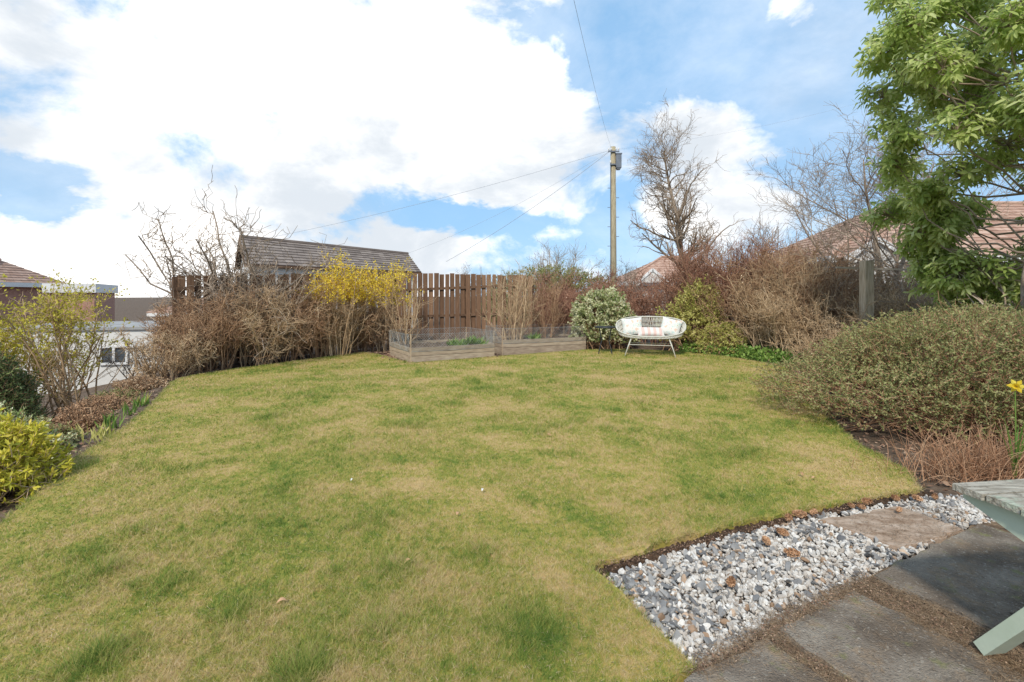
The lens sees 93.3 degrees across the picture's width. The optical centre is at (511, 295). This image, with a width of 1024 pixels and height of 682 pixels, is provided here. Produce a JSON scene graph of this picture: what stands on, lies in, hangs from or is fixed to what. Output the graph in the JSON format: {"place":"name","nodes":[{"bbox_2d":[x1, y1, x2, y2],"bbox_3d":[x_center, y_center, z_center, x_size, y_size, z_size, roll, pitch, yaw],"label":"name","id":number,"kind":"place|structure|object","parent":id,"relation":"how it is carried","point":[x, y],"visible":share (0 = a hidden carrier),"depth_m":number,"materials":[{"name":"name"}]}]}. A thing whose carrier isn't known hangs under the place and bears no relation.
{"place":"outdoors","nodes":[
{"label":"outdoors","id":0,"kind":"place"},
{"bbox_2d":[0,349,926,681],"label":"lawn","id":1,"kind":"structure","parent":0,"point":[436,500],"depth_m":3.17,"materials":[{"name":"plant"}]},
{"bbox_2d":[595,326,615,353],"bbox_3d":[2.180,1.037,11.300,0.490,0.634,0.490,0,0,0],"label":"side table","id":2,"kind":"object","parent":1,"relation":"on","point":[610,327],"visible":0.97,"depth_m":11.19,"materials":[{"name":"black metal"}]},
{"bbox_2d":[616,316,685,356],"bbox_3d":[3.145,0.915,11.000,1.549,0.879,0.685,0,0,17],"label":"garden loveseat","id":3,"kind":"object","parent":1,"relation":"on","point":[619,327],"visible":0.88,"depth_m":10.98,"materials":[{"name":"wicker"}]},
{"bbox_2d":[621,317,641,333],"bbox_3d":[2.765,0.705,11.124,0.499,0.431,0.214,0,0,14],"label":"cushion","id":4,"kind":"object","parent":3,"relation":"on","point":[632,326],"visible":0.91,"depth_m":11.07,"materials":[{"name":"white fabric"}]},
{"bbox_2d":[638,327,664,335],"bbox_3d":[3.140,0.815,10.915,0.600,0.202,0.171,0,0,17],"label":"cushion","id":5,"kind":"object","parent":3,"relation":"on","point":[651,331],"visible":0.9,"depth_m":10.86,"materials":[{"name":"fabric"}]},
{"bbox_2d":[661,316,682,334],"bbox_3d":[3.568,0.705,10.879,0.515,0.471,0.216,0,0,23],"label":"cushion","id":6,"kind":"object","parent":3,"relation":"on","point":[669,326],"visible":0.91,"depth_m":10.82,"materials":[{"name":"white fabric"}]},
{"bbox_2d":[0,297,1022,663],"bbox_3d":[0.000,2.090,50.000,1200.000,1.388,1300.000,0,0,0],"label":"ground","id":7,"kind":"structure","parent":0,"point":[132,307],"depth_m":5.54,"materials":[{"name":"soil"}]},
{"bbox_2d":[0,340,56,420],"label":"bush","id":8,"kind":"object","parent":7,"relation":"on","point":[14,395],"visible":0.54,"depth_m":6.15,"materials":[{"name":"green plant"}]},
{"bbox_2d":[5,357,56,416],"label":"green bush","id":9,"kind":"object","parent":7,"relation":"on","point":[36,390],"visible":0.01,"depth_m":7.41,"materials":[{"name":"green plant"}]},
{"bbox_2d":[0,258,64,326],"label":"bungalow","id":10,"kind":"object","parent":7,"relation":"on","point":[19,281],"visible":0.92,"depth_m":28.67,"materials":[{"name":"red tile"}]},
{"bbox_2d":[0,408,75,505],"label":"lime shrub","id":11,"kind":"object","parent":7,"relation":"on","point":[28,452],"visible":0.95,"depth_m":3.50,"materials":[{"name":"yellow plant"}]},
{"bbox_2d":[0,400,80,458],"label":"variegated ground shrub","id":12,"kind":"object","parent":7,"relation":"on","point":[67,437],"visible":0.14,"depth_m":4.47,"materials":[{"name":"green plant"}]},
{"bbox_2d":[0,314,112,419],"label":"yellow shrub","id":13,"kind":"object","parent":7,"relation":"on","point":[15,351],"visible":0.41,"depth_m":7.93,"materials":[{"name":"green plant"}]},
{"bbox_2d":[36,420,88,450],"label":"perennial","id":14,"kind":"object","parent":7,"relation":"on","point":[63,429],"visible":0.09,"depth_m":4.75,"materials":[{"name":"green plant"}]},
{"bbox_2d":[0,268,145,419],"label":"yellow shrub","id":15,"kind":"object","parent":7,"relation":"on","point":[59,331],"visible":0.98,"depth_m":7.62,"materials":[{"name":"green plant"}]},
{"bbox_2d":[42,283,117,322],"bbox_3d":[-22.903,1.125,25.853,2.133,3.450,5.402,0,0,-29],"label":"brick extension","id":16,"kind":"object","parent":7,"relation":"on","point":[108,302],"visible":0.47,"depth_m":24.18,"materials":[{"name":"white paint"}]},
{"bbox_2d":[0,321,164,394],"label":"flat roof garage","id":17,"kind":"structure","parent":7,"relation":"on","point":[133,333],"depth_m":13.64,"materials":[{"name":"paint"}]},
{"bbox_2d":[99,345,127,364],"bbox_3d":[-11.244,1.680,13.655,0.680,0.540,0.070,0,0,-17],"label":"window frame","id":18,"kind":"structure","parent":17,"relation":"in","point":[113,347],"depth_m":13.64,"materials":[{"name":"white paint"}]},
{"bbox_2d":[102,348,124,362],"bbox_3d":[-11.248,1.680,13.666,0.594,0.420,0.176,0,0,0],"label":"window pane","id":19,"kind":"structure","parent":17,"relation":"in","point":[121,356],"depth_m":13.68,"materials":[{"name":"black glass"}]},
{"bbox_2d":[46,402,119,432],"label":"perennial","id":20,"kind":"object","parent":7,"relation":"on","point":[86,419],"visible":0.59,"depth_m":5.46,"materials":[{"name":"plant"}]},
{"bbox_2d":[81,424,114,444],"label":"iris shoots","id":21,"kind":"object","parent":7,"relation":"on","point":[93,436],"visible":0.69,"depth_m":4.65,"materials":[{"name":"green plant"}]},
{"bbox_2d":[87,419,114,435],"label":"iris shoots","id":22,"kind":"object","parent":7,"relation":"on","point":[103,430],"visible":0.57,"depth_m":4.91,"materials":[{"name":"green plant"}]},
{"bbox_2d":[67,392,136,413],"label":"perennial","id":23,"kind":"object","parent":7,"relation":"on","point":[113,402],"visible":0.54,"depth_m":6.36,"materials":[{"name":"plant"}]},
{"bbox_2d":[79,387,140,402],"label":"perennial","id":24,"kind":"object","parent":7,"relation":"on","point":[120,393],"visible":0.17,"depth_m":7.02,"materials":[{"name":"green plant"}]},
{"bbox_2d":[95,413,126,428],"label":"iris shoots","id":25,"kind":"object","parent":7,"relation":"on","point":[114,424],"visible":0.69,"depth_m":5.20,"materials":[{"name":"green plant"}]},
{"bbox_2d":[111,399,139,416],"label":"iris shoots","id":26,"kind":"object","parent":7,"relation":"on","point":[134,409],"visible":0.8,"depth_m":5.75,"materials":[{"name":"green plant"}]},
{"bbox_2d":[110,373,169,392],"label":"perennial","id":27,"kind":"object","parent":7,"relation":"on","point":[145,383],"visible":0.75,"depth_m":7.41,"materials":[{"name":"plant"}]},
{"bbox_2d":[99,345,182,379],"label":"bare shrub","id":28,"kind":"object","parent":7,"relation":"on","point":[123,365],"visible":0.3,"depth_m":8.38,"materials":[{"name":"plant"}]},
{"bbox_2d":[112,323,220,381],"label":"bare shrub","id":29,"kind":"object","parent":7,"relation":"on","point":[174,363],"visible":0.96,"depth_m":8.12,"materials":[{"name":"plant"}]},
{"bbox_2d":[146,299,203,320],"bbox_3d":[-26.003,1.482,42.976,7.947,2.536,6.887,0,0,0],"label":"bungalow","id":30,"kind":"object","parent":7,"relation":"on","point":[149,313],"visible":0.05,"depth_m":39.87,"materials":[{"name":"white tile"}]},
{"bbox_2d":[125,299,245,373],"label":"bare shrub","id":31,"kind":"object","parent":7,"relation":"on","point":[184,329],"visible":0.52,"depth_m":8.65,"materials":[{"name":"plant"}]},
{"bbox_2d":[115,202,274,366],"bbox_3d":[-6.411,-0.160,9.919,2.887,3.239,2.282,0,0,25],"label":"contorted hazel","id":32,"kind":"object","parent":7,"relation":"on","point":[170,285],"visible":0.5,"depth_m":9.61,"materials":[{"name":"plant"}]},
{"bbox_2d":[135,274,284,371],"bbox_3d":[-5.856,0.512,9.391,2.385,1.916,2.037,0,0,26],"label":"bare shrub","id":33,"kind":"object","parent":7,"relation":"on","point":[211,323],"visible":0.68,"depth_m":9.07,"materials":[{"name":"plant"}]},
{"bbox_2d":[138,165,359,364],"bbox_3d":[-5.679,-0.585,10.420,3.806,4.417,3.939,0,0,14],"label":"contorted hazel","id":34,"kind":"object","parent":7,"relation":"on","point":[212,268],"visible":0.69,"depth_m":9.84,"materials":[{"name":"plant"}]},
{"bbox_2d":[199,280,326,366],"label":"bare shrub","id":35,"kind":"object","parent":7,"relation":"on","point":[272,344],"visible":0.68,"depth_m":9.65,"materials":[{"name":"plant"}]},
{"bbox_2d":[207,282,333,362],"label":"bare shrub","id":36,"kind":"object","parent":7,"relation":"on","point":[298,310],"visible":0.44,"depth_m":9.97,"materials":[{"name":"plant"}]},
{"bbox_2d":[172,272,394,363],"bbox_3d":[-4.965,0.410,11.556,0.189,2.123,5.361,0,0,38],"label":"wooden fence","id":37,"kind":"object","parent":7,"relation":"on","point":[178,284],"visible":0.25,"depth_m":10.46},
{"bbox_2d":[276,270,356,358],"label":"bare shrub","id":38,"kind":"object","parent":7,"relation":"on","point":[318,328],"visible":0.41,"depth_m":10.67,"materials":[{"name":"plant"}]},
{"bbox_2d":[234,234,421,327],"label":"tiled outbuilding","id":39,"kind":"structure","parent":7,"relation":"on","point":[297,251],"depth_m":19.14,"materials":[{"name":"grey tile"}]},
{"bbox_2d":[295,247,383,355],"bbox_3d":[-4.042,0.175,11.171,2.065,2.534,1.950,0,0,0],"label":"forsythia","id":40,"kind":"object","parent":7,"relation":"on","point":[353,290],"visible":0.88,"depth_m":10.93,"materials":[{"name":"plant"}]},
{"bbox_2d":[303,295,383,356],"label":"bare shrub","id":41,"kind":"object","parent":7,"relation":"on","point":[337,310],"visible":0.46,"depth_m":11.07,"materials":[{"name":"plant"}]},
{"bbox_2d":[340,296,402,352],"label":"bare shrub","id":42,"kind":"object","parent":7,"relation":"on","point":[362,337],"visible":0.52,"depth_m":11.72,"materials":[{"name":"plant"}]},
{"bbox_2d":[341,256,423,353],"bbox_3d":[-3.142,0.204,12.043,2.029,2.493,2.037,0,0,0],"label":"forsythia","id":43,"kind":"object","parent":7,"relation":"on","point":[387,280],"visible":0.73,"depth_m":11.82,"materials":[{"name":"plant"}]},
{"bbox_2d":[366,279,436,343],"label":"bare shrub","id":44,"kind":"object","parent":7,"relation":"on","point":[414,320],"visible":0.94,"depth_m":11.10,"materials":[{"name":"plant"}]},
{"bbox_2d":[366,346,499,362],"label":"bark mulch","id":45,"kind":"object","parent":7,"relation":"on","point":[385,353],"visible":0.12,"depth_m":11.33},
{"bbox_2d":[389,327,494,361],"bbox_3d":[-1.596,1.090,10.922,1.990,0.620,1.572,0,0,-30],"label":"raised bed","id":46,"kind":"object","parent":7,"relation":"on","point":[416,351],"visible":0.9,"depth_m":10.38,"materials":[{"name":"wood"}]},
{"bbox_2d":[395,273,533,341],"bbox_3d":[-1.347,0.398,13.975,4.009,2.111,0.189,0,0,-8],"label":"wooden fence","id":47,"kind":"object","parent":7,"relation":"on","point":[462,314],"visible":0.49,"depth_m":13.89,"materials":[{"name":"wood"}]},
{"bbox_2d":[449,261,486,327],"bbox_3d":[-1.903,-0.009,20.945,1.959,2.920,2.070,0,0,34],"label":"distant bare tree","id":48,"kind":"object","parent":7,"relation":"on","point":[470,289],"visible":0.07,"depth_m":20.94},
{"bbox_2d":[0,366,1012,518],"bbox_3d":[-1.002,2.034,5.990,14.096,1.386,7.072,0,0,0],"label":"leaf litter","id":49,"kind":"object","parent":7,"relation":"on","point":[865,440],"visible":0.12,"depth_m":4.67,"materials":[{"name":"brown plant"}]},
{"bbox_2d":[476,261,545,347],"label":"bare shrub","id":50,"kind":"object","parent":7,"relation":"on","point":[517,313],"visible":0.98,"depth_m":11.98,"materials":[{"name":"plant"}]},
{"bbox_2d":[485,324,585,354],"bbox_3d":[0.602,1.080,12.305,2.357,0.640,1.174,0,0,-23],"label":"raised bed","id":51,"kind":"object","parent":7,"relation":"on","point":[558,342],"visible":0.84,"depth_m":11.78,"materials":[{"name":"wood"}]},
{"bbox_2d":[528,278,571,345],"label":"bare shrub","id":52,"kind":"object","parent":7,"relation":"on","point":[552,311],"visible":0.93,"depth_m":12.78,"materials":[{"name":"plant"}]},
{"bbox_2d":[520,266,580,333],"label":"berberis hedge","id":53,"kind":"object","parent":7,"relation":"on","point":[545,286],"visible":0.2,"depth_m":15.09,"materials":[{"name":"plant"}]},
{"bbox_2d":[481,260,620,334],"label":"evergreen hedge","id":54,"kind":"object","parent":7,"relation":"on","point":[583,277],"visible":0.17,"depth_m":17.45,"materials":[{"name":"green plant"}]},
{"bbox_2d":[529,238,581,283],"bbox_3d":[1.670,-0.688,22.170,3.078,4.254,2.844,0,0,0],"label":"distant bare tree","id":55,"kind":"object","parent":7,"relation":"on","point":[546,260],"visible":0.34,"depth_m":22.05,"materials":[{"name":"plant"}]},
{"bbox_2d":[531,282,600,333],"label":"berberis hedge","id":56,"kind":"object","parent":7,"relation":"on","point":[564,300],"visible":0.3,"depth_m":13.60,"materials":[{"name":"plant"}]},
{"bbox_2d":[536,245,608,282],"bbox_3d":[2.678,-0.525,22.948,3.623,3.974,3.132,0,0,0],"label":"distant bare tree","id":57,"kind":"object","parent":7,"relation":"on","point":[569,265],"visible":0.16,"depth_m":22.69,"materials":[{"name":"plant"}]},
{"bbox_2d":[546,264,635,332],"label":"berberis hedge","id":58,"kind":"object","parent":7,"relation":"on","point":[597,281],"visible":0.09,"depth_m":14.41,"materials":[{"name":"plant"}]},
{"bbox_2d":[559,282,640,345],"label":"berberis hedge","id":59,"kind":"object","parent":7,"relation":"on","point":[630,302],"visible":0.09,"depth_m":12.95,"materials":[{"name":"plant"}]},
{"bbox_2d":[567,285,639,349],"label":"variegated shrub","id":60,"kind":"object","parent":7,"relation":"on","point":[614,310],"visible":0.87,"depth_m":12.37,"materials":[{"name":"green plant"}]},
{"bbox_2d":[607,146,621,287],"bbox_3d":[4.229,-2.350,19.967,0.562,7.600,0.353,0,0,0],"label":"utility pole","id":61,"kind":"object","parent":7,"relation":"on","point":[615,161],"visible":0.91,"depth_m":19.89,"materials":[{"name":"brown wood"}]},
{"bbox_2d":[97,150,608,265],"bbox_3d":[-8.700,-3.775,22.435,26.111,4.461,0.011,0,0,11],"label":"overhead cable","id":62,"kind":"object","parent":61,"relation":"attached to","point":[391,210],"visible":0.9,"depth_m":21.63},
{"bbox_2d":[582,266,662,343],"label":"berberis hedge","id":63,"kind":"object","parent":7,"relation":"on","point":[641,282],"visible":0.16,"depth_m":14.02,"materials":[{"name":"plant"}]},
{"bbox_2d":[607,255,647,296],"bbox_3d":[5.454,-0.302,23.894,2.462,3.511,2.329,0,0,-40],"label":"distant bare tree","id":64,"kind":"object","parent":7,"relation":"on","point":[632,277],"visible":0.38,"depth_m":23.86,"materials":[{"name":"plant"}]},
{"bbox_2d":[618,271,687,347],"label":"berberis hedge","id":65,"kind":"object","parent":7,"relation":"on","point":[652,312],"visible":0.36,"depth_m":13.48,"materials":[{"name":"plant"}]},
{"bbox_2d":[606,256,735,315],"bbox_3d":[11.350,-0.745,35.322,8.250,4.390,8.195,0,0,0],"label":"bungalow","id":66,"kind":"object","parent":7,"relation":"on","point":[652,267],"visible":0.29,"depth_m":33.23,"materials":[{"name":"red tile"}]},
{"bbox_2d":[627,88,744,344],"bbox_3d":[4.659,-2.042,13.742,3.079,7.014,3.018,0,0,0],"label":"bare tree","id":67,"kind":"object","parent":7,"relation":"on","point":[679,220],"visible":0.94,"depth_m":13.59,"materials":[{"name":"brown plant"}]},
{"bbox_2d":[650,274,730,353],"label":"variegated shrub","id":68,"kind":"object","parent":7,"relation":"on","point":[697,320],"visible":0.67,"depth_m":11.88,"materials":[{"name":"green plant"}]},
{"bbox_2d":[637,248,748,349],"bbox_3d":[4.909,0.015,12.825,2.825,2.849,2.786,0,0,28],"label":"bare hedge shrub","id":69,"kind":"object","parent":7,"relation":"on","point":[674,280],"visible":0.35,"depth_m":12.68,"materials":[{"name":"plant"}]},
{"bbox_2d":[658,226,780,336],"bbox_3d":[5.412,-0.147,12.576,3.283,3.191,2.915,0,0,0],"label":"bare hedge shrub","id":70,"kind":"object","parent":7,"relation":"on","point":[700,260],"visible":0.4,"depth_m":12.16,"materials":[{"name":"plant"}]},
{"bbox_2d":[694,321,750,355],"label":"variegated shrub","id":71,"kind":"object","parent":7,"relation":"on","point":[719,337],"visible":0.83,"depth_m":11.16,"materials":[{"name":"green plant"}]},
{"bbox_2d":[676,340,811,363],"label":"ivy ground cover","id":72,"kind":"object","parent":7,"relation":"on","point":[750,353],"visible":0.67,"depth_m":10.42,"materials":[{"name":"green plant"}]},
{"bbox_2d":[682,238,822,348],"bbox_3d":[5.633,0.076,11.329,2.917,2.798,2.679,0,0,0],"label":"bare hedge shrub","id":73,"kind":"object","parent":7,"relation":"on","point":[745,290],"visible":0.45,"depth_m":11.07,"materials":[{"name":"plant"}]},
{"bbox_2d":[712,212,802,318],"bbox_3d":[8.727,-0.808,17.471,3.953,4.516,3.398,0,0,26],"label":"distant bare tree","id":74,"kind":"object","parent":7,"relation":"on","point":[777,235],"visible":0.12,"depth_m":17.19,"materials":[{"name":"plant"}]},
{"bbox_2d":[595,491,933,577],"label":"soil crumbs","id":75,"kind":"object","parent":7,"relation":"on","point":[687,543],"visible":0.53,"depth_m":2.74,"materials":[{"name":"soil"}]},
{"bbox_2d":[705,220,823,342],"bbox_3d":[6.080,-0.178,11.831,2.845,3.268,3.250,0,0,0],"label":"bare hedge shrub","id":76,"kind":"object","parent":7,"relation":"on","point":[751,253],"visible":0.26,"depth_m":11.89,"materials":[{"name":"plant"}]},
{"bbox_2d":[715,242,836,351],"bbox_3d":[6.344,0.143,10.960,2.582,2.622,2.449,0,0,-31],"label":"bare hedge shrub","id":77,"kind":"object","parent":7,"relation":"on","point":[776,287],"visible":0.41,"depth_m":10.62,"materials":[{"name":"plant"}]},
{"bbox_2d":[725,278,833,356],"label":"bare hedge shrub","id":78,"kind":"object","parent":7,"relation":"on","point":[769,310],"visible":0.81,"depth_m":10.30,"materials":[{"name":"plant"}]},
{"bbox_2d":[738,227,854,349],"bbox_3d":[6.740,-0.071,11.777,2.993,3.025,2.906,0,0,0],"label":"bare hedge shrub","id":79,"kind":"object","parent":7,"relation":"on","point":[767,257],"visible":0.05,"depth_m":11.41,"materials":[{"name":"plant"}]},
{"bbox_2d":[603,493,994,672],"bbox_3d":[1.905,1.420,2.703,3.008,0.050,0.627,0,0,-25],"label":"gravel bed","id":80,"kind":"object","parent":7,"relation":"on","point":[740,602],"visible":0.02,"depth_m":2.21,"materials":[{"name":"gravel"}]},
{"bbox_2d":[783,547,800,557],"bbox_3d":[1.450,1.327,2.503,0.084,0.050,0.052,0,0,0],"label":"pine cone","id":81,"kind":"object","parent":80,"relation":"on","point":[790,551],"visible":1,"depth_m":2.50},
{"bbox_2d":[791,509,806,517],"bbox_3d":[1.752,1.327,2.949,0.084,0.051,0.050,0,0,26],"label":"pine cone","id":82,"kind":"object","parent":80,"relation":"on","point":[800,513],"visible":1,"depth_m":2.94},
{"bbox_2d":[820,506,962,551],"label":"stepping slab","id":83,"kind":"structure","parent":80,"relation":"on","point":[891,543],"depth_m":2.82,"materials":[{"name":"stone"}]},
{"bbox_2d":[764,261,886,361],"bbox_3d":[6.667,0.306,10.604,2.176,2.304,2.736,0,0,0],"label":"bare hedge shrub","id":84,"kind":"object","parent":7,"relation":"on","point":[848,288],"visible":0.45,"depth_m":9.90,"materials":[{"name":"plant"}]},
{"bbox_2d":[774,311,887,368],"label":"climbing shrub","id":85,"kind":"object","parent":7,"relation":"on","point":[804,346],"visible":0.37,"depth_m":9.17,"materials":[{"name":"plant"}]},
{"bbox_2d":[775,236,903,343],"bbox_3d":[7.054,0.069,10.975,2.526,2.771,2.681,0,0,-32],"label":"bare hedge shrub","id":86,"kind":"object","parent":7,"relation":"on","point":[845,263],"visible":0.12,"depth_m":10.61,"materials":[{"name":"plant"}]},
{"bbox_2d":[784,277,911,360],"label":"climbing shrub","id":87,"kind":"object","parent":7,"relation":"on","point":[855,317],"visible":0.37,"depth_m":9.31,"materials":[{"name":"plant"}]},
{"bbox_2d":[810,249,908,313],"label":"bare hedge shrub","id":88,"kind":"object","parent":7,"relation":"on","point":[876,275],"visible":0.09,"depth_m":10.76,"materials":[{"name":"plant"}]},
{"bbox_2d":[705,89,1023,302],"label":"bare tree","id":89,"kind":"object","parent":7,"relation":"on","point":[877,247],"visible":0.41,"depth_m":11.60,"materials":[{"name":"brown plant"}]},
{"bbox_2d":[806,270,932,339],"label":"climbing shrub","id":90,"kind":"object","parent":7,"relation":"on","point":[915,306],"visible":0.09,"depth_m":9.69,"materials":[{"name":"plant"}]},
{"bbox_2d":[728,293,1023,447],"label":"heather bush","id":91,"kind":"object","parent":7,"relation":"on","point":[945,385],"visible":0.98,"depth_m":4.86,"materials":[{"name":"green plant"}]},
{"bbox_2d":[826,246,931,315],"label":"bare hedge shrub","id":92,"kind":"object","parent":7,"relation":"on","point":[887,278],"visible":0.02,"depth_m":11.11,"materials":[{"name":"plant"}]},
{"bbox_2d":[746,201,1023,286],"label":"bungalow","id":93,"kind":"object","parent":7,"relation":"on","point":[1017,207],"visible":0.22,"depth_m":21.15,"materials":[{"name":"red tile"}]},
{"bbox_2d":[774,519,1023,681],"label":"joint soil","id":94,"kind":"structure","parent":7,"relation":"on","point":[995,524],"depth_m":2.04,"materials":[{"name":"soil"}]},
{"bbox_2d":[684,638,828,681],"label":"paving slab","id":95,"kind":"structure","parent":94,"relation":"on","point":[763,670],"depth_m":1.74,"materials":[{"name":"stone"}]},
{"bbox_2d":[775,591,1023,681],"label":"paving slab","id":96,"kind":"structure","parent":94,"relation":"on","point":[945,665],"depth_m":1.85,"materials":[{"name":"stone"}]},
{"bbox_2d":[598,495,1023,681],"bbox_3d":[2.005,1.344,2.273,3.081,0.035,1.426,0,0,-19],"label":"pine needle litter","id":97,"kind":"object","parent":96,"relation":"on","point":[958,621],"visible":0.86,"depth_m":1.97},
{"bbox_2d":[873,524,1023,630],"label":"paving slab","id":98,"kind":"structure","parent":94,"relation":"on","point":[963,550],"depth_m":2.31,"materials":[{"name":"stone"}]},
{"bbox_2d":[855,279,953,328],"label":"climbing shrub","id":99,"kind":"object","parent":7,"relation":"on","point":[905,303],"visible":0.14,"depth_m":9.31,"materials":[{"name":"plant"}]},
{"bbox_2d":[836,260,990,328],"bbox_3d":[7.680,0.400,9.101,3.154,2.100,0.232,0,0,-4],"label":"fence","id":100,"kind":"object","parent":7,"relation":"on","point":[866,268],"visible":0.38,"depth_m":8.92,"materials":[{"name":"wood"}]},
{"bbox_2d":[882,256,952,311],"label":"bare hedge shrub","id":101,"kind":"object","parent":7,"relation":"on","point":[904,282],"visible":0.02,"depth_m":11.23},
{"bbox_2d":[824,298,1023,389],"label":"heather bush","id":102,"kind":"object","parent":7,"relation":"on","point":[972,311],"visible":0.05,"depth_m":6.71,"materials":[{"name":"green plant"}]},
{"bbox_2d":[838,417,1023,494],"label":"dry perennial","id":103,"kind":"object","parent":7,"relation":"on","point":[989,465],"visible":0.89,"depth_m":3.71,"materials":[{"name":"plant"}]},
{"bbox_2d":[851,0,1023,378],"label":"evergreen tree","id":104,"kind":"object","parent":7,"relation":"on","point":[935,71],"visible":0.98,"depth_m":6.72,"materials":[{"name":"green plant"}]},
{"bbox_2d":[992,379,1023,477],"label":"daffodil","id":105,"kind":"object","parent":7,"relation":"on","point":[1014,388],"visible":0.82,"depth_m":3.59,"materials":[{"name":"green plant"}]},
{"bbox_2d":[0,0,1023,297],"label":"sky","id":106,"kind":"structure","parent":0,"point":[318,113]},
{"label":"paving slab","id":107,"kind":"object","parent":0,"visible":0},
{"bbox_2d":[952,479,1023,655],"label":"wooden table","id":108,"kind":"object","parent":107,"relation":"on","point":[1001,502],"visible":1,"depth_m":1.75,"materials":[{"name":"green paint"}]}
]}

